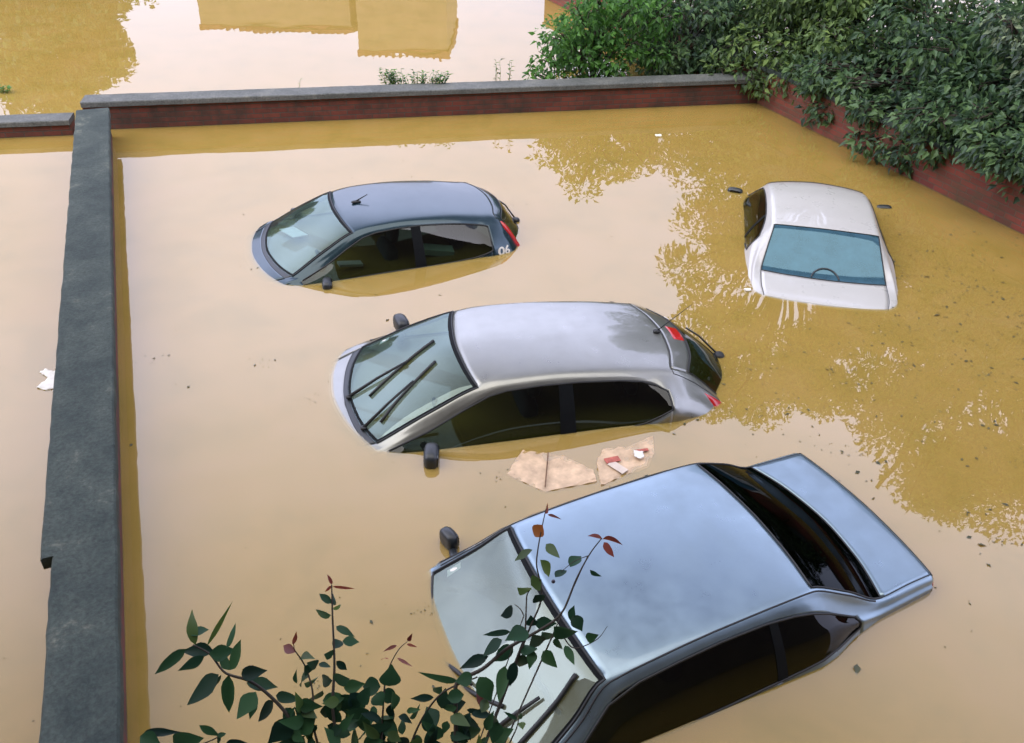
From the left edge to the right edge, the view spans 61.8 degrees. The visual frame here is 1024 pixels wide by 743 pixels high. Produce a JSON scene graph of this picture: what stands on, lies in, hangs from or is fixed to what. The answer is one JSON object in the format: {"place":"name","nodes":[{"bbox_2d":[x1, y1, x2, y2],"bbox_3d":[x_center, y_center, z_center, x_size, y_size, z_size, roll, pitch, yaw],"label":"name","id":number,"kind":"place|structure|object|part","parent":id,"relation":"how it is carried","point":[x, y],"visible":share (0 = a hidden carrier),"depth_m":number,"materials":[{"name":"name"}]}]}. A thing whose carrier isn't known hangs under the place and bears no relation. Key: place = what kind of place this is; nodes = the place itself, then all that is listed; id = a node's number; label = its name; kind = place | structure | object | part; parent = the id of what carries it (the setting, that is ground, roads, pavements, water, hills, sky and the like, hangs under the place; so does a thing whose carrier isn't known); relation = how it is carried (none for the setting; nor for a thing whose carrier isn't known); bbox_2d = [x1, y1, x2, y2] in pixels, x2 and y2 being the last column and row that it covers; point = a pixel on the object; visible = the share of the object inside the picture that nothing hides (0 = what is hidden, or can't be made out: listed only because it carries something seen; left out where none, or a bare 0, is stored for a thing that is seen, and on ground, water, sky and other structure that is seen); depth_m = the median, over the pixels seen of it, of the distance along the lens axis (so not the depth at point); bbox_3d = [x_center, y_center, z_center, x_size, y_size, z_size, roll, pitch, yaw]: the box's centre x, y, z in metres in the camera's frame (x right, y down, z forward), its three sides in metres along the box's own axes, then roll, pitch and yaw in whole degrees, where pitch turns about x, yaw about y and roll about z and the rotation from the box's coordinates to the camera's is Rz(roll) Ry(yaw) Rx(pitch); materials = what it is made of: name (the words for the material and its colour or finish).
{"place":"outdoors","nodes":[
{"label":"outdoors","id":0,"kind":"place"},
{"bbox_2d":[0,0,1023,742],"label":"water","id":1,"kind":"structure","parent":0,"point":[272,518],"depth_m":7.79,"materials":[{"name":"brown liquid"}]},
{"bbox_2d":[0,84,10,93],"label":"floating sprig","id":2,"kind":"object","parent":1,"relation":"on","point":[4,88],"visible":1,"depth_m":13.87,"materials":[{"name":"green plant"}]},
{"bbox_2d":[36,369,54,390],"bbox_3d":[-3.981,0.067,7.340,0.167,0.023,0.341,-10,36,-16],"label":"paper sheet","id":3,"kind":"object","parent":1,"relation":"on","point":[47,384],"visible":0.79,"depth_m":7.30,"materials":[{"name":"white paper"}]},
{"bbox_2d":[33,161,1023,720],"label":"floating debris","id":4,"kind":"object","parent":1,"relation":"on","point":[857,667],"visible":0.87,"depth_m":7.37,"materials":[{"name":"brown plant"}]},
{"bbox_2d":[507,450,596,493],"bbox_3d":[0.309,0.771,6.505,0.663,0.049,0.442,21,39,26],"label":"cardboard box","id":5,"kind":"object","parent":1,"relation":"on","point":[544,472],"visible":1,"depth_m":6.49,"materials":[{"name":"beige cardboard"}]},
{"bbox_2d":[597,436,654,485],"bbox_3d":[0.882,0.674,6.671,0.722,0.050,0.351,-18,39,-26],"label":"cardboard box","id":6,"kind":"object","parent":1,"relation":"on","point":[618,463],"visible":0.97,"depth_m":6.62,"materials":[{"name":"beige cardboard"}]},
{"bbox_2d":[634,450,643,457],"bbox_3d":[0.988,0.645,6.653,0.077,0.011,0.103,2,34,0],"label":"paper scrap","id":7,"kind":"object","parent":6,"relation":"on","point":[638,454],"visible":1,"depth_m":6.65,"materials":[{"name":"white paper"}]},
{"bbox_2d":[400,453,932,742],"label":"saloon","id":8,"kind":"object","parent":1,"relation":"on","point":[713,592],"visible":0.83,"depth_m":5.16,"materials":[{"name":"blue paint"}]},
{"bbox_2d":[439,531,510,563],"bbox_3d":[0.216,1.281,6.054,1.524,1.087,0.211,-15,39,-20],"label":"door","id":9,"kind":"structure","parent":8,"relation":"in","point":[505,540],"depth_m":5.90,"materials":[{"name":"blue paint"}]},
{"bbox_2d":[587,625,783,742],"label":"door","id":10,"kind":"structure","parent":8,"relation":"in","point":[726,673],"depth_m":4.78,"materials":[{"name":"paint"}]},
{"bbox_2d":[700,464,878,597],"bbox_3d":[1.853,0.997,5.725,0.700,0.325,1.326,-15,39,-20],"label":"rear window","id":11,"kind":"structure","parent":8,"relation":"in","point":[816,549],"depth_m":5.63,"materials":[{"name":"black glass"}]},
{"bbox_2d":[778,615,859,691],"bbox_3d":[1.855,1.858,5.308,0.680,1.077,0.208,-15,39,-20],"label":"door","id":12,"kind":"structure","parent":8,"relation":"in","point":[807,640],"depth_m":5.06,"materials":[{"name":"paint"}]},
{"bbox_2d":[727,181,899,318],"bbox_3d":[3.601,-1.490,10.369,2.060,1.310,4.030,9,35,9],"label":"saloon","id":13,"kind":"object","parent":1,"relation":"on","point":[816,247],"visible":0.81,"depth_m":9.27,"materials":[{"name":"white paint"}]},
{"bbox_2d":[740,188,765,240],"bbox_3d":[2.942,-1.763,10.724,0.260,1.100,1.415,9,35,9],"label":"door","id":14,"kind":"structure","parent":13,"relation":"in","point":[753,206],"depth_m":10.35,"materials":[{"name":"white paint"}]},
{"bbox_2d":[742,217,764,254],"bbox_3d":[2.755,-1.255,9.983,0.218,1.085,0.420,9,35,9],"label":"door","id":15,"kind":"structure","parent":13,"relation":"in","point":[755,231],"depth_m":9.80,"materials":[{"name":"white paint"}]},
{"bbox_2d":[762,225,884,284],"bbox_3d":[3.376,-1.269,9.224,1.286,0.340,0.595,9,35,9],"label":"rear window","id":16,"kind":"structure","parent":13,"relation":"in","point":[792,250],"depth_m":9.23,"materials":[{"name":"blue glass"}]},
{"bbox_2d":[874,210,883,235],"bbox_3d":[4.388,-1.544,10.482,0.260,1.100,1.415,9,35,9],"label":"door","id":17,"kind":"structure","parent":13,"relation":"in","point":[879,223],"depth_m":10.03,"materials":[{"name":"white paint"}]},
{"label":"ground","id":18,"kind":"structure","parent":0,"visible":0},
{"bbox_2d":[0,113,74,142],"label":"back wall","id":19,"kind":"structure","parent":18,"relation":"on","point":[37,127],"depth_m":12.21,"materials":[{"name":"brick"}]},
{"bbox_2d":[39,108,129,742],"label":"boundary wall","id":20,"kind":"structure","parent":18,"relation":"on","point":[86,684],"depth_m":5.71,"materials":[{"name":"concrete"}]},
{"bbox_2d":[227,180,523,293],"bbox_3d":[-1.638,-1.290,9.887,3.840,1.615,2.021,-10,36,-20],"label":"hatchback","id":21,"kind":"object","parent":18,"relation":"on","point":[396,229],"visible":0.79,"depth_m":9.31,"materials":[{"name":"blue paint"}]},
{"bbox_2d":[279,227,307,237],"bbox_3d":[-2.473,-1.576,9.677,0.281,0.050,0.198,29,43,34],"label":"paper sheet","id":22,"kind":"object","parent":21,"relation":"in","point":[293,232],"visible":1,"depth_m":9.66,"materials":[{"name":"white paper"}]},
{"bbox_3d":[-2.161,-1.704,10.312,1.275,1.160,0.260,-10,36,-20],"label":"door","id":23,"kind":"part","parent":21,"relation":"part of","materials":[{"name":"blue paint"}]},
{"bbox_3d":[-1.622,-0.910,9.193,1.275,1.160,0.260,-10,36,-20],"label":"door","id":24,"kind":"part","parent":21,"relation":"part of","materials":[{"name":"blue paint"}]},
{"bbox_3d":[-0.644,-1.079,9.547,0.830,1.160,0.263,-10,36,-20],"label":"door","id":25,"kind":"part","parent":21,"relation":"part of","materials":[{"name":"blue paint"}]},
{"bbox_2d":[140,503,621,742],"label":"plum tree","id":26,"kind":"object","parent":18,"relation":"on","point":[290,727],"visible":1,"depth_m":2.31,"materials":[{"name":"green plant"}]},
{"bbox_2d":[80,73,760,133],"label":"back wall","id":27,"kind":"structure","parent":18,"relation":"on","point":[210,110],"depth_m":13.24,"materials":[{"name":"brick"}]},
{"bbox_2d":[378,67,450,84],"bbox_3d":[-1.510,-4.576,13.412,1.209,0.329,0.255,2,34,0],"label":"wall weed","id":28,"kind":"object","parent":27,"relation":"on","point":[391,79],"depth_m":13.41,"materials":[{"name":"green plant"}]},
{"bbox_2d":[493,58,514,80],"bbox_3d":[-0.125,-4.752,13.619,0.378,0.446,0.180,11,35,13],"label":"wall weed","id":29,"kind":"object","parent":27,"relation":"on","point":[509,68],"depth_m":13.58,"materials":[{"name":"green plant"}]},
{"bbox_2d":[302,301,728,469],"bbox_3d":[-0.048,0.233,7.630,4.270,1.763,2.112,-4,37,-13],"label":"hatchback","id":30,"kind":"object","parent":18,"relation":"on","point":[544,373],"visible":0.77,"depth_m":7.04,"materials":[{"name":"silver metal"}]},
{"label":"door","id":31,"kind":"part","parent":30,"relation":"part of","materials":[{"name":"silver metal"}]},
{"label":"door","id":32,"kind":"part","parent":30,"relation":"part of","materials":[{"name":"black glass"}]},
{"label":"door","id":33,"kind":"part","parent":30,"relation":"part of","materials":[{"name":"black glass"}]},
{"bbox_2d":[522,0,684,79],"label":"leafy bush","id":34,"kind":"object","parent":18,"relation":"on","point":[594,41],"visible":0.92,"depth_m":14.04,"materials":[{"name":"green plant"}]},
{"bbox_2d":[612,0,758,75],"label":"leafy shrub","id":35,"kind":"object","parent":18,"relation":"on","point":[681,63],"visible":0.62,"depth_m":14.65,"materials":[{"name":"green plant"}]},
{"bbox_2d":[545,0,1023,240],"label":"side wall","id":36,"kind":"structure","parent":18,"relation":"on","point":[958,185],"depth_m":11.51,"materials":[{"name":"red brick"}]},
{"bbox_2d":[685,0,985,104],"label":"broadleaf tree","id":37,"kind":"object","parent":18,"relation":"on","point":[822,29],"visible":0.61,"depth_m":13.80,"materials":[{"name":"green plant"}]},
{"bbox_2d":[777,0,1023,203],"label":"broadleaf tree","id":38,"kind":"object","parent":18,"relation":"on","point":[955,82],"visible":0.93,"depth_m":11.57,"materials":[{"name":"green plant"}]},
{"bbox_2d":[973,0,1023,119],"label":"leafy shrub","id":39,"kind":"object","parent":18,"relation":"on","point":[1011,27],"visible":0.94,"depth_m":10.41,"materials":[{"name":"green plant"}]}
]}

